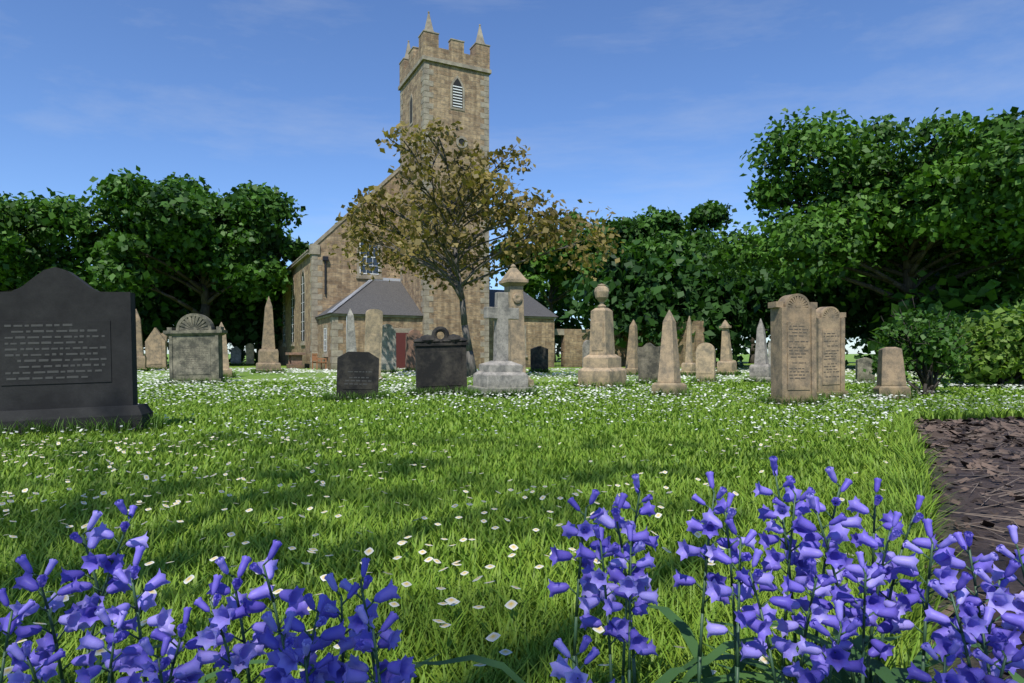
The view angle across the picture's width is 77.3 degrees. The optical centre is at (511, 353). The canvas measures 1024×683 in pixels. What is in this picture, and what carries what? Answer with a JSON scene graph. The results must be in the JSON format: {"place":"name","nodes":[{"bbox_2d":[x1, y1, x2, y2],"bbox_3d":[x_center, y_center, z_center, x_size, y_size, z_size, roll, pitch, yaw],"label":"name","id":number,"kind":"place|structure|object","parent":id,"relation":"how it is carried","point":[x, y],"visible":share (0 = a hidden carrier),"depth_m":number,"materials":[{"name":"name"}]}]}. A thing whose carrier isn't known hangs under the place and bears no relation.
{"place":"outdoors","nodes":[
{"label":"outdoors","id":0,"kind":"place"},
{"bbox_2d":[0,354,1023,682],"bbox_3d":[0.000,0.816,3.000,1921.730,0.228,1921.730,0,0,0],"label":"ground","id":1,"kind":"structure","parent":0,"point":[966,498],"depth_m":3.87,"materials":[{"name":"brown soil"}]},
{"bbox_2d":[0,187,107,291],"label":"tree","id":2,"kind":"object","parent":1,"relation":"on","point":[39,228],"visible":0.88,"depth_m":39.85,"materials":[{"name":"green plant"}]},
{"bbox_2d":[0,267,152,434],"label":"stone","id":3,"kind":"object","parent":1,"relation":"on","point":[68,347],"visible":0.98,"depth_m":6.83,"materials":[{"name":"grey stone"}]},
{"bbox_2d":[0,244,283,363],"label":"hedge","id":4,"kind":"object","parent":1,"relation":"on","point":[161,313],"visible":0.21,"depth_m":48.78,"materials":[{"name":"green plant"}]},
{"bbox_2d":[136,309,147,370],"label":"stone","id":5,"kind":"object","parent":1,"relation":"on","point":[141,360],"visible":0.45,"depth_m":32.35,"materials":[{"name":"beige stone"}]},
{"bbox_2d":[145,328,168,369],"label":"stone","id":6,"kind":"object","parent":1,"relation":"on","point":[156,348],"visible":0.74,"depth_m":34.87,"materials":[{"name":"beige stone"}]},
{"bbox_2d":[100,285,261,361],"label":"hedge","id":7,"kind":"object","parent":1,"relation":"on","point":[230,343],"depth_m":64.48,"materials":[{"name":"green plant"}]},
{"bbox_2d":[52,165,312,317],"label":"tree","id":8,"kind":"object","parent":1,"relation":"on","point":[239,242],"visible":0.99,"depth_m":42.12,"materials":[{"name":"green plant"}]},
{"bbox_2d":[163,313,227,383],"bbox_3d":[-9.476,-0.133,19.207,1.664,2.126,0.500,-1,0,-6],"label":"stone","id":9,"kind":"object","parent":1,"relation":"on","point":[195,346],"visible":1,"depth_m":19.04,"materials":[{"name":"grey stone"}]},
{"bbox_2d":[219,322,231,377],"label":"stone","id":10,"kind":"object","parent":1,"relation":"on","point":[227,369],"visible":0.34,"depth_m":23.51,"materials":[{"name":"beige stone"}]},
{"bbox_2d":[230,346,241,364],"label":"stone","id":11,"kind":"object","parent":1,"relation":"on","point":[236,352],"visible":0.86,"depth_m":49.64,"materials":[{"name":"grey stone"}]},
{"bbox_2d":[246,343,254,365],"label":"stone","id":12,"kind":"object","parent":1,"relation":"on","point":[250,353],"visible":0.98,"depth_m":47.15,"materials":[{"name":"grey stone"}]},
{"bbox_2d":[256,296,282,372],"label":"stone","id":13,"kind":"object","parent":1,"relation":"on","point":[268,355],"visible":0.93,"depth_m":29.31,"materials":[{"name":"beige stone"}]},
{"bbox_2d":[285,353,304,368],"bbox_3d":[-13.082,0.425,38.631,0.900,0.950,1.900,0,0,-27],"label":"table tomb","id":14,"kind":"object","parent":1,"relation":"on","point":[295,360],"visible":1,"depth_m":37.94,"materials":[{"name":"beige stone"}]},
{"bbox_2d":[312,353,326,369],"bbox_3d":[-10.543,0.450,34.982,0.530,0.900,1.500,0,0,-27],"label":"bench","id":15,"kind":"object","parent":1,"relation":"on","point":[315,357],"visible":0.96,"depth_m":34.47,"materials":[{"name":"brown wood"}]},
{"bbox_2d":[346,309,356,351],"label":"stone","id":16,"kind":"object","parent":1,"relation":"on","point":[350,342],"visible":0.45,"depth_m":20.89,"materials":[{"name":"grey stone"}]},
{"bbox_2d":[332,352,382,401],"bbox_3d":[-2.955,0.450,12.267,0.982,0.960,0.340,1,1,-16],"label":"stone","id":17,"kind":"object","parent":1,"relation":"on","point":[358,372],"visible":0.94,"depth_m":12.18,"materials":[{"name":"grey stone"}]},
{"bbox_2d":[364,309,382,377],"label":"stone","id":18,"kind":"object","parent":1,"relation":"on","point":[373,330],"visible":0.49,"depth_m":19.56,"materials":[{"name":"beige stone"}]},
{"bbox_2d":[381,324,395,372],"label":"stone","id":19,"kind":"object","parent":1,"relation":"on","point":[388,358],"visible":0.7,"depth_m":29.44,"materials":[{"name":"grey stone"}]},
{"bbox_2d":[405,330,422,369],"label":"stone","id":20,"kind":"object","parent":1,"relation":"on","point":[412,336],"visible":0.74,"depth_m":31.30,"materials":[{"name":"brown stone"}]},
{"bbox_2d":[413,326,467,394],"bbox_3d":[-1.492,0.182,13.470,1.194,1.498,0.376,-2,2,-16],"label":"stone","id":21,"kind":"object","parent":1,"relation":"on","point":[441,362],"visible":0.88,"depth_m":13.37,"materials":[{"name":"grey stone"}]},
{"bbox_2d":[327,116,624,376],"bbox_3d":[-2.201,-3.779,24.921,9.338,9.609,12.063,0,0,-42],"label":"young tree","id":22,"kind":"object","parent":1,"relation":"on","point":[457,204],"visible":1,"depth_m":23.31,"materials":[{"name":"brown plant"}]},
{"bbox_2d":[275,11,703,369],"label":"church","id":23,"kind":"structure","parent":1,"relation":"on","point":[327,292],"depth_m":37.61,"materials":[{"name":"stone"}]},
{"bbox_2d":[468,292,533,397],"bbox_3d":[-0.224,-0.150,12.947,1.080,2.160,0.864,1,0,-27],"label":"cross","id":24,"kind":"object","parent":1,"relation":"on","point":[500,371],"visible":0.88,"depth_m":12.80,"materials":[{"name":"grey stone"}]},
{"bbox_2d":[0,362,1023,682],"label":"grass and daisies","id":25,"kind":"structure","parent":1,"relation":"on","point":[204,518],"depth_m":3.58,"materials":[{"name":"green plant"}]},
{"bbox_2d":[0,456,1023,682],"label":"bluebells","id":26,"kind":"object","parent":1,"relation":"on","point":[846,658],"visible":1,"depth_m":0.96,"materials":[{"name":"purple"}]},
{"bbox_2d":[499,264,533,386],"bbox_3d":[0.059,-0.635,15.733,0.670,3.130,0.670,-1,1,-27],"label":"stone","id":27,"kind":"object","parent":1,"relation":"on","point":[513,281],"visible":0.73,"depth_m":15.57,"materials":[{"name":"beige stone"}]},
{"bbox_2d":[530,346,547,372],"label":"stone","id":28,"kind":"object","parent":1,"relation":"on","point":[538,357],"visible":0.84,"depth_m":29.40,"materials":[{"name":"black stone"}]},
{"bbox_2d":[490,211,588,362],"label":"tree","id":29,"kind":"object","parent":1,"relation":"on","point":[538,278],"visible":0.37,"depth_m":59.64,"materials":[{"name":"green plant"}]},
{"bbox_2d":[582,340,589,367],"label":"stone","id":30,"kind":"object","parent":1,"relation":"on","point":[586,348],"visible":0.36,"depth_m":32.48,"materials":[{"name":"grey stone"}]},
{"bbox_2d":[578,284,626,387],"bbox_3d":[2.362,-0.451,16.788,1.031,2.762,1.031,0,0,38],"label":"stone","id":31,"kind":"object","parent":1,"relation":"on","point":[602,361],"visible":0.92,"depth_m":16.58,"materials":[{"name":"beige stone"}]},
{"bbox_2d":[624,320,637,374],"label":"stone","id":32,"kind":"object","parent":1,"relation":"on","point":[631,362],"visible":0.73,"depth_m":26.14,"materials":[{"name":"beige stone"}]},
{"bbox_2d":[637,343,660,383],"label":"stone","id":33,"kind":"object","parent":1,"relation":"on","point":[648,354],"visible":0.88,"depth_m":18.45,"materials":[{"name":"grey stone"}]},
{"bbox_2d":[566,199,749,295],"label":"tree","id":34,"kind":"object","parent":1,"relation":"on","point":[656,231],"visible":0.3,"depth_m":45.52,"materials":[{"name":"green plant"}]},
{"bbox_2d":[652,310,686,396],"bbox_3d":[3.353,-0.001,13.639,0.558,1.863,0.558,-1,-2,38],"label":"stone","id":35,"kind":"object","parent":1,"relation":"on","point":[669,375],"visible":0.87,"depth_m":13.52,"materials":[{"name":"beige stone"}]},
{"bbox_2d":[680,316,695,375],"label":"stone","id":36,"kind":"object","parent":1,"relation":"on","point":[688,366],"visible":0.78,"depth_m":26.18,"materials":[{"name":"beige stone"}]},
{"bbox_2d":[696,343,716,382],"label":"stone","id":37,"kind":"object","parent":1,"relation":"on","point":[705,361],"visible":0.79,"depth_m":18.82,"materials":[{"name":"beige stone"}]},
{"bbox_2d":[528,279,917,360],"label":"hedge","id":38,"kind":"object","parent":1,"relation":"on","point":[560,307],"visible":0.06,"depth_m":67.83,"materials":[{"name":"green plant"}]},
{"bbox_2d":[716,320,736,375],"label":"stone","id":39,"kind":"object","parent":1,"relation":"on","point":[726,362],"visible":0.84,"depth_m":26.08,"materials":[{"name":"beige stone"}]},
{"bbox_2d":[748,319,770,382],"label":"stone","id":40,"kind":"object","parent":1,"relation":"on","point":[760,367],"visible":0.84,"depth_m":19.17,"materials":[{"name":"grey stone"}]},
{"bbox_2d":[748,271,770,363],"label":"tree","id":41,"kind":"object","parent":1,"relation":"on","point":[752,354],"depth_m":55.79,"materials":[{"name":"green plant"}]},
{"bbox_2d":[768,340,770,363],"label":"stone","id":42,"kind":"object","parent":1,"relation":"on","point":[769,351],"visible":0.2,"depth_m":26.26,"materials":[{"name":"grey stone"}]},
{"bbox_2d":[558,237,1011,366],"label":"hedge","id":43,"kind":"object","parent":1,"relation":"on","point":[648,297],"visible":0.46,"depth_m":40.97,"materials":[{"name":"green plant"}]},
{"bbox_2d":[766,294,820,405],"bbox_3d":[4.883,-0.048,11.128,0.802,1.957,0.400,0,-1,-12],"label":"stone","id":44,"kind":"object","parent":1,"relation":"on","point":[793,344],"visible":0.98,"depth_m":10.98,"materials":[{"name":"brown stone"}]},
{"bbox_2d":[816,307,847,397],"bbox_3d":[6.454,-0.013,13.157,0.756,1.888,0.400,-2,2,-12],"label":"stone","id":45,"kind":"object","parent":1,"relation":"on","point":[830,347],"visible":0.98,"depth_m":13.00,"materials":[{"name":"brown stone"}]},
{"bbox_2d":[689,105,1023,371],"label":"tree","id":46,"kind":"object","parent":1,"relation":"on","point":[953,197],"visible":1,"depth_m":29.72,"materials":[{"name":"green plant"}]},
{"bbox_2d":[855,357,874,383],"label":"stone","id":47,"kind":"object","parent":1,"relation":"on","point":[860,374],"visible":0.73,"depth_m":19.20,"materials":[{"name":"grey stone"}]},
{"bbox_2d":[873,347,910,399],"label":"stone","id":48,"kind":"object","parent":1,"relation":"on","point":[891,377],"visible":0.85,"depth_m":12.67,"materials":[{"name":"beige stone"}]},
{"bbox_2d":[863,296,980,395],"bbox_3d":[8.714,-0.143,13.776,2.231,2.244,1.802,0,0,13],"label":"twiggy shrub","id":49,"kind":"object","parent":1,"relation":"on","point":[937,349],"visible":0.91,"depth_m":13.51,"materials":[{"name":"green plant"}]},
{"bbox_2d":[867,260,1023,370],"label":"hedge","id":50,"kind":"object","parent":1,"relation":"on","point":[979,295],"visible":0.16,"depth_m":29.32,"materials":[{"name":"green plant"}]},
{"bbox_2d":[901,295,1023,383],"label":"dark shrub","id":51,"kind":"object","parent":1,"relation":"on","point":[977,314],"visible":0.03,"depth_m":18.74,"materials":[{"name":"green plant"}]},
{"bbox_2d":[912,416,1023,675],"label":"bark chips","id":52,"kind":"object","parent":1,"relation":"on","point":[951,430],"visible":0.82,"depth_m":5.10,"materials":[{"name":"brown wood"}]},
{"bbox_2d":[914,418,1023,622],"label":"bed twigs","id":53,"kind":"object","parent":1,"relation":"on","point":[984,475],"visible":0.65,"depth_m":4.07,"materials":[{"name":"brown wood"}]},
{"bbox_2d":[946,300,1023,387],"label":"yellow shrub","id":54,"kind":"object","parent":1,"relation":"on","point":[998,346],"visible":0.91,"depth_m":16.00,"materials":[{"name":"green plant"}]},
{"bbox_2d":[988,243,1023,288],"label":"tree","id":55,"kind":"object","parent":1,"relation":"on","point":[1002,270],"visible":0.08,"depth_m":36.45,"materials":[{"name":"green plant"}]},
{"bbox_2d":[0,0,1023,353],"label":"sky","id":56,"kind":"structure","parent":0,"point":[625,107],"materials":[{"name":"blue"}]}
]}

